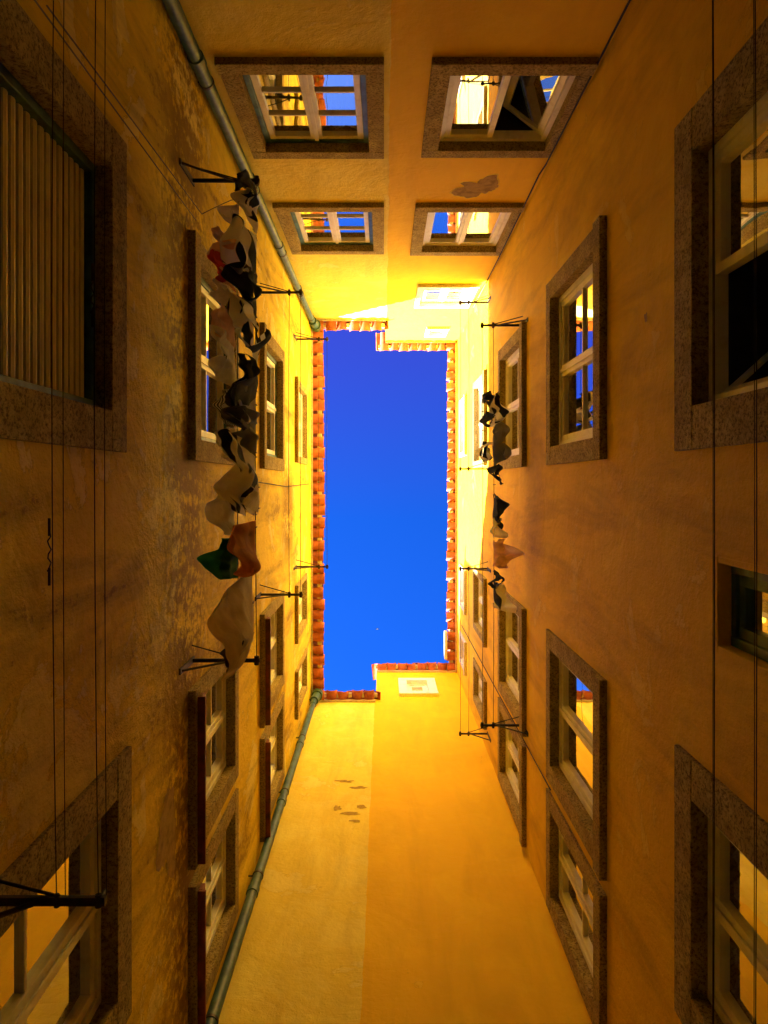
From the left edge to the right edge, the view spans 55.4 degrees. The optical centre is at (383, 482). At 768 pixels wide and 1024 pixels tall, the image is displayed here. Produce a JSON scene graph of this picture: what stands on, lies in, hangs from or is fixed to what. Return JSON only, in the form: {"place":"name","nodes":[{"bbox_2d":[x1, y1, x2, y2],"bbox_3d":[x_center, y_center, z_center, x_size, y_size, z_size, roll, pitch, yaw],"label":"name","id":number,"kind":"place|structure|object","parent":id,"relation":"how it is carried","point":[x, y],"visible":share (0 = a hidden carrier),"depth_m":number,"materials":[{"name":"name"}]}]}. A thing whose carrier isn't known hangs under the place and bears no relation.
{"place":"outdoors","nodes":[
{"label":"outdoors","id":0,"kind":"place"},
{"bbox_2d":[322,329,448,691],"label":"sky","id":1,"kind":"structure","parent":0,"point":[386,442],"materials":[{"name":"blue"}]},
{"label":"courtyard ground","id":2,"kind":"structure","parent":0,"visible":0},
{"bbox_2d":[0,0,310,1023],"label":"courtyard wall","id":3,"kind":"structure","parent":2,"relation":"on","point":[126,636],"depth_m":4.02,"materials":[{"name":"yellow paint"}]},
{"bbox_2d":[0,879,105,918],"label":"clothesline bracket","id":4,"kind":"object","parent":3,"relation":"attached to","point":[47,898],"visible":1,"depth_m":2.09,"materials":[{"name":"black metal"}]},
{"bbox_2d":[63,0,65,894],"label":"clothesline","id":5,"kind":"object","parent":4,"relation":"attached to","point":[63,437],"visible":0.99,"depth_m":2.12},
{"bbox_2d":[94,0,98,894],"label":"clothesline","id":6,"kind":"object","parent":4,"relation":"attached to","point":[94,453],"visible":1,"depth_m":2.07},
{"bbox_2d":[104,0,106,894],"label":"clothesline","id":7,"kind":"object","parent":4,"relation":"attached to","point":[104,448],"visible":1,"depth_m":2.12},
{"bbox_2d":[0,0,126,451],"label":"window","id":8,"kind":"structure","parent":3,"relation":"attached to","point":[25,199],"depth_m":3.03,"materials":[{"name":"stone"}]},
{"bbox_2d":[0,746,131,1023],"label":"window","id":9,"kind":"structure","parent":3,"relation":"attached to","point":[66,965],"depth_m":3.25,"materials":[{"name":"stone"}]},
{"bbox_2d":[34,0,195,219],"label":"clothesline","id":10,"kind":"object","parent":3,"relation":"attached to","point":[50,21],"visible":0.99,"depth_m":2.96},
{"bbox_2d":[156,786,175,877],"bbox_3d":[-1.296,2.128,4.358,0.001,0.409,0.602,0,-90,0],"label":"peeled patch","id":11,"kind":"object","parent":3,"relation":"attached to","point":[167,841],"visible":1,"depth_m":4.40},
{"bbox_2d":[188,656,238,869],"bbox_3d":[-1.649,1.975,5.635,0.802,1.570,1.190,0,-90,0],"label":"window","id":12,"kind":"structure","parent":3,"relation":"attached to","point":[222,736],"depth_m":5.81,"materials":[{"name":"stone"}]},
{"bbox_2d":[198,692,205,863],"bbox_3d":[-1.220,1.990,4.938,0.053,0.105,1.120,0,-90,0],"label":"sill board","id":13,"kind":"object","parent":12,"relation":"attached to","point":[201,778],"visible":1,"depth_m":4.88,"materials":[{"name":"wood"}]},
{"bbox_2d":[188,230,238,464],"bbox_3d":[-1.649,-0.915,5.650,0.802,1.600,1.530,0,-90,0],"label":"window","id":14,"kind":"structure","parent":3,"relation":"attached to","point":[206,387],"depth_m":5.27,"materials":[{"name":"stone"}]},
{"bbox_2d":[188,788,238,1023],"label":"window","id":15,"kind":"structure","parent":3,"relation":"attached to","point":[217,873],"depth_m":5.81,"materials":[{"name":"stone"}]},
{"bbox_2d":[198,883,205,1023],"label":"sill board","id":16,"kind":"object","parent":15,"relation":"attached to","point":[201,955],"visible":1,"depth_m":4.88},
{"bbox_2d":[179,158,259,186],"bbox_3d":[-1.071,-2.077,4.815,0.461,0.350,0.135,0,-90,0],"label":"clothesline bracket","id":17,"kind":"object","parent":3,"relation":"attached to","point":[226,178],"visible":0.76,"depth_m":4.93,"materials":[{"name":"black metal"}]},
{"bbox_2d":[46,5,257,213],"bbox_3d":[-1.081,-1.798,3.651,0.265,2.703,0.544,22,-90,0],"label":"clothesline","id":18,"kind":"object","parent":17,"relation":"attached to","point":[73,41],"visible":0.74,"depth_m":3.04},
{"bbox_2d":[237,205,238,578],"bbox_3d":[-0.980,-0.420,4.915,0.006,0.056,3.240,0,-90,0],"label":"clothesline","id":19,"kind":"object","parent":17,"relation":"attached to","point":[237,373],"visible":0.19,"depth_m":4.89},
{"bbox_2d":[197,538,237,579],"bbox_3d":[-0.982,0.482,4.668,0.216,0.463,0.241,-41,-90,0],"label":"hanging towel","id":20,"kind":"object","parent":19,"relation":"hanging from","point":[221,563],"visible":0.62,"depth_m":4.52,"materials":[{"name":"green fabric"}]},
{"bbox_2d":[208,278,230,305],"bbox_3d":[-1.036,-1.207,4.728,0.144,0.343,0.127,40,-90,0],"label":"hanging sock","id":21,"kind":"object","parent":19,"relation":"hanging from","point":[221,294],"visible":0.79,"depth_m":4.63,"materials":[{"name":"beige fabric"}]},
{"bbox_2d":[205,495,234,534],"bbox_3d":[-0.976,0.181,4.634,0.216,0.519,0.309,0,-90,0],"label":"hanging shirt","id":22,"kind":"object","parent":19,"relation":"hanging from","point":[219,512],"visible":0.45,"depth_m":4.48,"materials":[{"name":"white fabric"}]},
{"bbox_2d":[208,325,235,386],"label":"hanging trousers","id":23,"kind":"object","parent":19,"relation":"hanging from","point":[223,368],"visible":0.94,"depth_m":4.63,"materials":[{"name":"white fabric"}]},
{"bbox_2d":[207,239,236,291],"bbox_3d":[-1.010,-1.394,4.664,0.158,0.458,0.273,16,-90,0],"label":"hanging shirt","id":24,"kind":"object","parent":19,"relation":"hanging from","point":[213,255],"visible":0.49,"depth_m":4.55,"materials":[{"name":"red fabric"}]},
{"bbox_2d":[211,304,235,346],"bbox_3d":[-1.028,-1.010,4.715,0.112,0.370,0.220,0,-90,0],"label":"hanging towel","id":25,"kind":"object","parent":19,"relation":"hanging from","point":[221,317],"visible":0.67,"depth_m":4.69,"materials":[{"name":"brown fabric"}]},
{"bbox_2d":[217,201,239,223],"bbox_3d":[-0.966,-1.706,4.712,0.159,0.376,0.188,0,-90,0],"label":"hanging sock","id":26,"kind":"object","parent":19,"relation":"hanging from","point":[228,211],"visible":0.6,"depth_m":4.63,"materials":[{"name":"beige fabric"}]},
{"bbox_2d":[219,213,256,273],"bbox_3d":[-0.912,-1.470,4.630,0.184,0.526,0.355,0,-90,0],"label":"hanging shirt","id":27,"kind":"object","parent":19,"relation":"hanging from","point":[244,250],"visible":0.91,"depth_m":4.58,"materials":[{"name":"fabric"}]},
{"bbox_2d":[179,645,259,674],"bbox_3d":[-1.071,1.163,4.815,0.461,0.350,0.135,0,-90,0],"label":"clothesline bracket","id":28,"kind":"object","parent":3,"relation":"attached to","point":[193,659],"visible":0.72,"depth_m":4.93,"materials":[{"name":"black metal"}]},
{"bbox_2d":[255,185,256,655],"bbox_3d":[-0.860,-0.420,4.915,0.006,0.056,3.240,0,-90,0],"label":"clothesline","id":29,"kind":"object","parent":28,"relation":"attached to","point":[255,512],"visible":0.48,"depth_m":4.91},
{"bbox_2d":[207,576,253,680],"bbox_3d":[-0.876,0.817,4.471,0.185,0.858,0.538,-14,-90,0],"label":"hanging bed sheet","id":30,"kind":"object","parent":29,"relation":"hanging from","point":[230,622],"visible":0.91,"depth_m":4.23,"materials":[{"name":"beige fabric"}]},
{"bbox_2d":[213,428,257,515],"bbox_3d":[-0.891,-0.049,4.534,0.196,0.729,0.528,0,-90,0],"label":"hanging shirt","id":31,"kind":"object","parent":29,"relation":"hanging from","point":[230,487],"visible":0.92,"depth_m":4.35,"materials":[{"name":"fabric"}]},
{"bbox_2d":[221,406,259,455],"bbox_3d":[-0.878,-0.309,4.615,0.190,0.571,0.298,0,-90,0],"label":"hanging towel","id":32,"kind":"object","parent":29,"relation":"hanging from","point":[247,434],"visible":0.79,"depth_m":4.53,"materials":[{"name":"grey fabric"}]},
{"bbox_2d":[221,262,261,318],"bbox_3d":[-0.867,-1.195,4.634,0.206,0.519,0.304,-26,-90,0],"label":"hanging shirt","id":33,"kind":"object","parent":29,"relation":"hanging from","point":[244,283],"visible":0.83,"depth_m":4.58,"materials":[{"name":"black fabric"}]},
{"bbox_2d":[225,353,259,408],"bbox_3d":[-0.839,-0.626,4.623,0.173,0.551,0.374,12,-90,0],"label":"hanging shirt","id":34,"kind":"object","parent":29,"relation":"hanging from","point":[250,369],"visible":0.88,"depth_m":4.50,"materials":[{"name":"black fabric"}]},
{"bbox_2d":[227,520,260,576],"bbox_3d":[-0.859,0.412,4.566,0.141,0.667,0.320,-25,-90,0],"label":"hanging towel","id":35,"kind":"object","parent":29,"relation":"hanging from","point":[241,545],"visible":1,"depth_m":4.41,"materials":[{"name":"orange fabric"}]},
{"bbox_2d":[230,187,258,233],"bbox_3d":[-0.849,-1.757,4.691,0.136,0.417,0.164,-39,-90,0],"label":"hanging towel","id":36,"kind":"object","parent":29,"relation":"hanging from","point":[249,206],"visible":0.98,"depth_m":4.62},
{"bbox_2d":[234,169,255,197],"bbox_3d":[-0.880,-1.888,4.701,0.102,0.399,0.184,0,-90,0],"label":"hanging sock","id":37,"kind":"object","parent":29,"relation":"hanging from","point":[244,181],"visible":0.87,"depth_m":4.60,"materials":[{"name":"black fabric"}]},
{"bbox_2d":[227,292,270,361],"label":"hanging trousers","id":38,"kind":"object","parent":29,"relation":"hanging from","point":[245,322],"visible":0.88,"depth_m":4.47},
{"bbox_2d":[238,478,259,511],"bbox_3d":[-0.837,0.079,4.632,0.118,0.536,0.241,0,-90,0],"label":"hanging towel","id":39,"kind":"object","parent":29,"relation":"hanging from","point":[251,500],"visible":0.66,"depth_m":4.54,"materials":[{"name":"white fabric"}]},
{"bbox_2d":[260,322,284,470],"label":"window","id":40,"kind":"structure","parent":3,"relation":"attached to","point":[272,404],"depth_m":8.91,"materials":[{"name":"stone"}]},
{"bbox_2d":[260,590,284,727],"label":"window","id":41,"kind":"structure","parent":3,"relation":"attached to","point":[274,610],"depth_m":9.03,"materials":[{"name":"stone"}]},
{"bbox_2d":[265,617,270,724],"bbox_3d":[-1.220,1.990,7.737,0.053,0.105,1.120,0,-90,0],"label":"sill board","id":42,"kind":"object","parent":41,"relation":"attached to","point":[267,670],"visible":1,"depth_m":7.68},
{"bbox_2d":[260,692,284,841],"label":"window","id":43,"kind":"structure","parent":3,"relation":"attached to","point":[274,732],"depth_m":8.93,"materials":[{"name":"stone"}]},
{"bbox_2d":[265,739,270,837],"bbox_3d":[-1.220,3.235,7.737,0.053,0.105,1.010,0,-90,0],"label":"sill board","id":44,"kind":"object","parent":43,"relation":"attached to","point":[268,788],"visible":1,"depth_m":7.68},
{"bbox_2d":[257,283,302,295],"bbox_3d":[-1.076,-2.027,7.525,0.451,0.350,0.135,0,-90,0],"label":"clothesline bracket","id":45,"kind":"object","parent":3,"relation":"attached to","point":[290,292],"visible":0.85,"depth_m":7.64,"materials":[{"name":"black metal"}]},
{"bbox_2d":[300,297,300,589],"bbox_3d":[-0.870,-0.410,7.625,0.006,0.056,3.160,0,-90,0],"label":"clothesline","id":46,"kind":"object","parent":45,"relation":"attached to","point":[300,443],"visible":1,"depth_m":7.61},
{"bbox_2d":[295,376,307,464],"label":"window","id":47,"kind":"structure","parent":3,"relation":"attached to","point":[304,425],"depth_m":12.05,"materials":[{"name":"stone"}]},
{"bbox_2d":[295,573,307,643],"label":"window","id":48,"kind":"structure","parent":3,"relation":"attached to","point":[301,613],"depth_m":11.85,"materials":[{"name":"stone"}]},
{"bbox_2d":[295,648,307,719],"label":"window","id":49,"kind":"structure","parent":3,"relation":"attached to","point":[301,679],"depth_m":11.71,"materials":[{"name":"stone"}]},
{"bbox_2d":[311,329,312,696],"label":"tiled roof","id":50,"kind":"structure","parent":3,"relation":"on","point":[311,512],"depth_m":12.98,"materials":[{"name":"ceramic"}]},
{"bbox_2d":[313,321,324,699],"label":"eave tiles","id":51,"kind":"object","parent":50,"relation":"attached to","point":[319,578],"visible":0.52,"depth_m":13.03,"materials":[{"name":"ceramic"}]},
{"bbox_2d":[317,331,321,689],"bbox_3d":[-1.150,0.495,13.073,0.080,0.045,6.870,0,-90,0],"label":"eave mortar","id":52,"kind":"object","parent":51,"relation":"attached to","point":[319,539],"visible":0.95,"depth_m":13.05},
{"bbox_2d":[318,699,375,702],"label":"cornice","id":53,"kind":"structure","parent":3,"relation":"on","point":[348,701],"depth_m":12.98,"materials":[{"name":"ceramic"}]},
{"bbox_2d":[324,690,380,699],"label":"eave tiles","id":54,"kind":"object","parent":53,"relation":"on","point":[356,695],"visible":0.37,"depth_m":13.04,"materials":[{"name":"tile"}]},
{"bbox_2d":[317,319,385,321],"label":"tiled roof","id":55,"kind":"structure","parent":3,"relation":"on","point":[358,320],"depth_m":12.98,"materials":[{"name":"ceramic"}]},
{"bbox_2d":[323,321,388,330],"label":"eave tiles","id":56,"kind":"object","parent":55,"relation":"on","point":[341,325],"visible":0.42,"depth_m":13.04,"materials":[{"name":"ceramic"}]},
{"bbox_2d":[162,0,320,331],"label":"drain pipe","id":57,"kind":"object","parent":2,"relation":"on","point":[196,59],"visible":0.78,"depth_m":5.50,"materials":[{"name":"metal"}]},
{"bbox_2d":[206,688,322,1023],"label":"drain pipe","id":58,"kind":"object","parent":2,"relation":"on","point":[222,986],"visible":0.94,"depth_m":6.70,"materials":[{"name":"metal"}]},
{"bbox_2d":[179,0,383,318],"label":"end wall","id":59,"kind":"structure","parent":2,"relation":"on","point":[342,286],"depth_m":5.86,"materials":[{"name":"yellow paint"}]},
{"bbox_2d":[214,57,383,158],"bbox_3d":[-0.580,-3.259,5.760,1.160,1.520,0.802,0,-90,0],"label":"window","id":60,"kind":"structure","parent":59,"relation":"attached to","point":[308,107],"depth_m":5.74,"materials":[{"name":"stone"}]},
{"bbox_2d":[272,203,383,254],"bbox_3d":[-0.580,-3.259,8.425,1.160,1.650,0.802,0,-90,0],"label":"window","id":61,"kind":"structure","parent":59,"relation":"attached to","point":[332,228],"depth_m":8.51,"materials":[{"name":"stone"}]},
{"bbox_2d":[384,0,391,318],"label":"paint seam","id":62,"kind":"object","parent":59,"relation":"attached to","point":[387,35],"visible":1,"depth_m":5.94,"materials":[{"name":"yellow paint"}]},
{"bbox_2d":[218,703,374,1023],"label":"end wall","id":63,"kind":"structure","parent":2,"relation":"on","point":[300,958],"depth_m":6.88,"materials":[{"name":"yellow paint"}]},
{"bbox_2d":[360,702,376,1023],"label":"paint seam","id":64,"kind":"object","parent":63,"relation":"attached to","point":[364,1008],"visible":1,"depth_m":6.92,"materials":[{"name":"paint"}]},
{"bbox_2d":[367,673,591,1023],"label":"end wall","id":65,"kind":"structure","parent":2,"relation":"on","point":[462,929],"depth_m":7.00,"materials":[{"name":"paint"}]},
{"bbox_2d":[377,670,456,672],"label":"tiled roof","id":66,"kind":"structure","parent":65,"relation":"on","point":[414,671],"depth_m":15.03,"materials":[{"name":"tile"}]},
{"bbox_2d":[371,662,446,679],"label":"eave tiles","id":67,"kind":"object","parent":66,"relation":"attached to","point":[421,666],"visible":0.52,"depth_m":15.09,"materials":[{"name":"tile"}]},
{"bbox_2d":[398,678,438,695],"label":"window","id":68,"kind":"structure","parent":65,"relation":"attached to","point":[417,686],"depth_m":14.07,"materials":[{"name":"beige paint"}]},
{"bbox_2d":[385,0,632,340],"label":"end wall","id":69,"kind":"structure","parent":2,"relation":"on","point":[423,32],"depth_m":5.75,"materials":[{"name":"paint"}]},
{"bbox_2d":[414,284,479,307],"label":"window","id":70,"kind":"structure","parent":69,"relation":"attached to","point":[439,295],"depth_m":11.61,"materials":[{"name":"white paint"}]},
{"bbox_2d":[410,203,524,255],"bbox_3d":[0.915,-3.259,8.450,1.170,1.700,0.802,0,-90,0],"label":"window","id":71,"kind":"structure","parent":69,"relation":"attached to","point":[462,229],"depth_m":8.54,"materials":[{"name":"stone"}]},
{"bbox_2d":[452,175,497,197],"bbox_3d":[0.899,-2.906,7.186,0.446,0.568,0.001,0,-90,0],"label":"peeled patch","id":72,"kind":"object","parent":69,"relation":"attached to","point":[486,184],"visible":1,"depth_m":7.20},
{"bbox_2d":[421,57,598,157],"bbox_3d":[0.915,-3.259,5.750,1.170,1.500,0.802,0,-90,0],"label":"window","id":73,"kind":"structure","parent":69,"relation":"attached to","point":[500,107],"depth_m":5.84,"materials":[{"name":"stone"}]},
{"bbox_2d":[457,0,767,1023],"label":"courtyard wall","id":74,"kind":"structure","parent":2,"relation":"on","point":[607,576],"depth_m":4.43,"materials":[{"name":"paint"}]},
{"bbox_2d":[385,341,456,343],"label":"tiled roof","id":75,"kind":"structure","parent":74,"relation":"on","point":[417,342],"depth_m":15.03,"materials":[{"name":"tile"}]},
{"bbox_2d":[376,332,445,350],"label":"eave tiles","id":76,"kind":"object","parent":75,"relation":"attached to","point":[380,338],"visible":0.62,"depth_m":15.09,"materials":[{"name":"ceramic"}]},
{"bbox_2d":[455,342,456,670],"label":"tiled roof","id":77,"kind":"structure","parent":74,"relation":"on","point":[456,506],"depth_m":15.03,"materials":[{"name":"ceramic"}]},
{"bbox_2d":[446,343,454,670],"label":"eave tiles","id":78,"kind":"object","parent":77,"relation":"on","point":[450,555],"visible":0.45,"depth_m":15.08,"materials":[{"name":"ceramic"}]},
{"bbox_2d":[459,394,466,456],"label":"window","id":79,"kind":"structure","parent":74,"relation":"attached to","point":[464,426],"depth_m":13.32,"materials":[{"name":"white paint"}]},
{"bbox_2d":[459,564,466,614],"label":"window","id":80,"kind":"structure","parent":74,"relation":"attached to","point":[464,590],"depth_m":13.32,"materials":[{"name":"white paint"}]},
{"bbox_2d":[459,631,466,675],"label":"window","id":81,"kind":"structure","parent":74,"relation":"attached to","point":[464,654],"depth_m":13.32,"materials":[{"name":"white paint"}]},
{"bbox_2d":[473,369,486,467],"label":"window","id":82,"kind":"structure","parent":74,"relation":"attached to","point":[477,414],"depth_m":12.01,"materials":[{"name":"stone"}]},
{"bbox_2d":[473,567,486,647],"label":"window","id":83,"kind":"structure","parent":74,"relation":"attached to","point":[477,600],"depth_m":11.81,"materials":[{"name":"stone"}]},
{"bbox_2d":[473,657,486,729],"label":"window","id":84,"kind":"structure","parent":74,"relation":"attached to","point":[477,685],"depth_m":11.66,"materials":[{"name":"stone"}]},
{"bbox_2d":[480,716,527,736],"bbox_3d":[1.271,2.583,7.775,0.461,0.350,0.135,0,-90,0],"label":"clothesline bracket","id":85,"kind":"object","parent":74,"relation":"attached to","point":[492,725],"visible":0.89,"depth_m":7.89,"materials":[{"name":"black metal"}]},
{"bbox_2d":[482,339,482,711],"bbox_3d":[1.060,0.460,7.875,0.006,0.056,4.320,0,-90,0],"label":"clothesline","id":86,"kind":"object","parent":85,"relation":"attached to","point":[482,532],"visible":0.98,"depth_m":7.86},
{"bbox_2d":[480,316,527,327],"bbox_3d":[1.271,-1.737,7.775,0.461,0.350,0.135,0,-90,0],"label":"clothesline bracket","id":87,"kind":"object","parent":74,"relation":"attached to","point":[493,325],"visible":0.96,"depth_m":7.89,"materials":[{"name":"black metal"}]},
{"bbox_2d":[493,328,493,722],"bbox_3d":[1.180,0.460,7.875,0.006,0.056,4.320,0,-90,0],"label":"clothesline","id":88,"kind":"object","parent":87,"relation":"attached to","point":[493,624],"visible":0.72,"depth_m":7.88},
{"bbox_2d":[489,391,509,426],"bbox_3d":[1.143,-0.748,7.560,0.204,0.596,0.290,-25,-90,0],"label":"hanging shirt","id":89,"kind":"object","parent":88,"relation":"hanging from","point":[499,411],"visible":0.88,"depth_m":7.44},
{"bbox_2d":[492,493,509,528],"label":"hanging shirt","id":90,"kind":"object","parent":88,"relation":"hanging from","point":[500,506],"visible":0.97,"depth_m":7.48,"materials":[{"name":"black fabric"}]},
{"bbox_2d":[492,422,511,465],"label":"hanging trousers","id":91,"kind":"object","parent":88,"relation":"hanging from","point":[501,451],"visible":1,"depth_m":7.52,"materials":[{"name":"grey fabric"}]},
{"bbox_2d":[493,582,516,612],"bbox_3d":[1.232,1.176,7.591,0.174,0.537,0.294,-14,-90,0],"label":"hanging towel","id":92,"kind":"object","parent":88,"relation":"hanging from","point":[502,601],"visible":0.95,"depth_m":7.45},
{"bbox_2d":[493,539,524,568],"bbox_3d":[1.218,0.724,7.584,0.315,0.539,0.256,-41,-90,0],"label":"hanging shirt","id":93,"kind":"object","parent":88,"relation":"hanging from","point":[504,555],"visible":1,"depth_m":7.47,"materials":[{"name":"orange fabric"}]},
{"bbox_2d":[498,321,525,468],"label":"window","id":94,"kind":"structure","parent":74,"relation":"attached to","point":[512,371],"depth_m":8.74,"materials":[{"name":"stone"}]},
{"bbox_2d":[498,591,525,736],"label":"window","id":95,"kind":"structure","parent":74,"relation":"attached to","point":[512,658],"depth_m":8.80,"materials":[{"name":"stone"}]},
{"bbox_2d":[498,697,525,846],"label":"window","id":96,"kind":"structure","parent":74,"relation":"attached to","point":[511,762],"depth_m":8.74,"materials":[{"name":"stone"}]},
{"bbox_2d":[473,0,630,307],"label":"wall cable","id":97,"kind":"object","parent":74,"relation":"attached to","point":[606,46],"depth_m":5.79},
{"bbox_2d":[546,215,606,464],"bbox_3d":[1.849,-0.980,5.795,0.802,1.750,1.640,0,-90,0],"label":"window","id":98,"kind":"structure","parent":74,"relation":"attached to","point":[576,358],"depth_m":5.82,"materials":[{"name":"stone"}]},
{"bbox_2d":[546,629,606,880],"bbox_3d":[1.849,2.005,5.795,0.802,1.750,1.350,0,-90,0],"label":"window","id":99,"kind":"structure","parent":74,"relation":"attached to","point":[576,730],"depth_m":5.82,"materials":[{"name":"stone"}]},
{"bbox_2d":[546,788,606,1023],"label":"window","id":100,"kind":"structure","parent":74,"relation":"attached to","point":[576,899],"depth_m":5.79,"materials":[{"name":"stone"}]},
{"bbox_2d":[674,16,767,450],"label":"window","id":101,"kind":"structure","parent":74,"relation":"attached to","point":[734,93],"depth_m":3.46,"materials":[{"name":"stone"}]},
{"bbox_2d":[674,745,767,1023],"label":"window","id":102,"kind":"structure","parent":74,"relation":"attached to","point":[734,887],"depth_m":3.42,"materials":[{"name":"stone"}]},
{"bbox_2d":[715,556,767,676],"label":"window","id":103,"kind":"structure","parent":74,"relation":"attached to","point":[734,609],"depth_m":3.19,"materials":[{"name":"paint"}]},
{"bbox_3d":[-1.051,-2.092,1.975,0.501,0.350,0.125,0,-90,0],"label":"clothesline bracket","id":104,"kind":"object","parent":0,"visible":0},
{"bbox_2d":[51,0,56,894],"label":"clothesline","id":105,"kind":"object","parent":104,"relation":"attached to","point":[52,441],"visible":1,"depth_m":2.07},
{"bbox_3d":[1.211,2.578,1.975,0.581,0.350,0.125,0,-90,0],"label":"clothesline bracket","id":106,"kind":"object","parent":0,"visible":0},
{"bbox_2d":[713,0,714,1023],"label":"clothesline","id":107,"kind":"object","parent":106,"relation":"attached to","point":[714,515],"visible":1,"depth_m":2.08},
{"bbox_2d":[753,0,754,1007],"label":"clothesline","id":108,"kind":"object","parent":106,"relation":"attached to","point":[754,512],"visible":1,"depth_m":2.12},
{"bbox_3d":[1.211,-2.242,1.975,0.581,0.350,0.125,0,-90,0],"label":"clothesline bracket","id":109,"kind":"object","parent":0,"visible":0},
{"bbox_2d":[712,0,713,1023],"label":"clothesline","id":110,"kind":"object","parent":109,"relation":"attached to","point":[713,504],"visible":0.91,"depth_m":2.12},
{"bbox_2d":[755,0,756,1023],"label":"clothesline","id":111,"kind":"object","parent":109,"relation":"attached to","point":[756,516],"visible":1,"depth_m":2.08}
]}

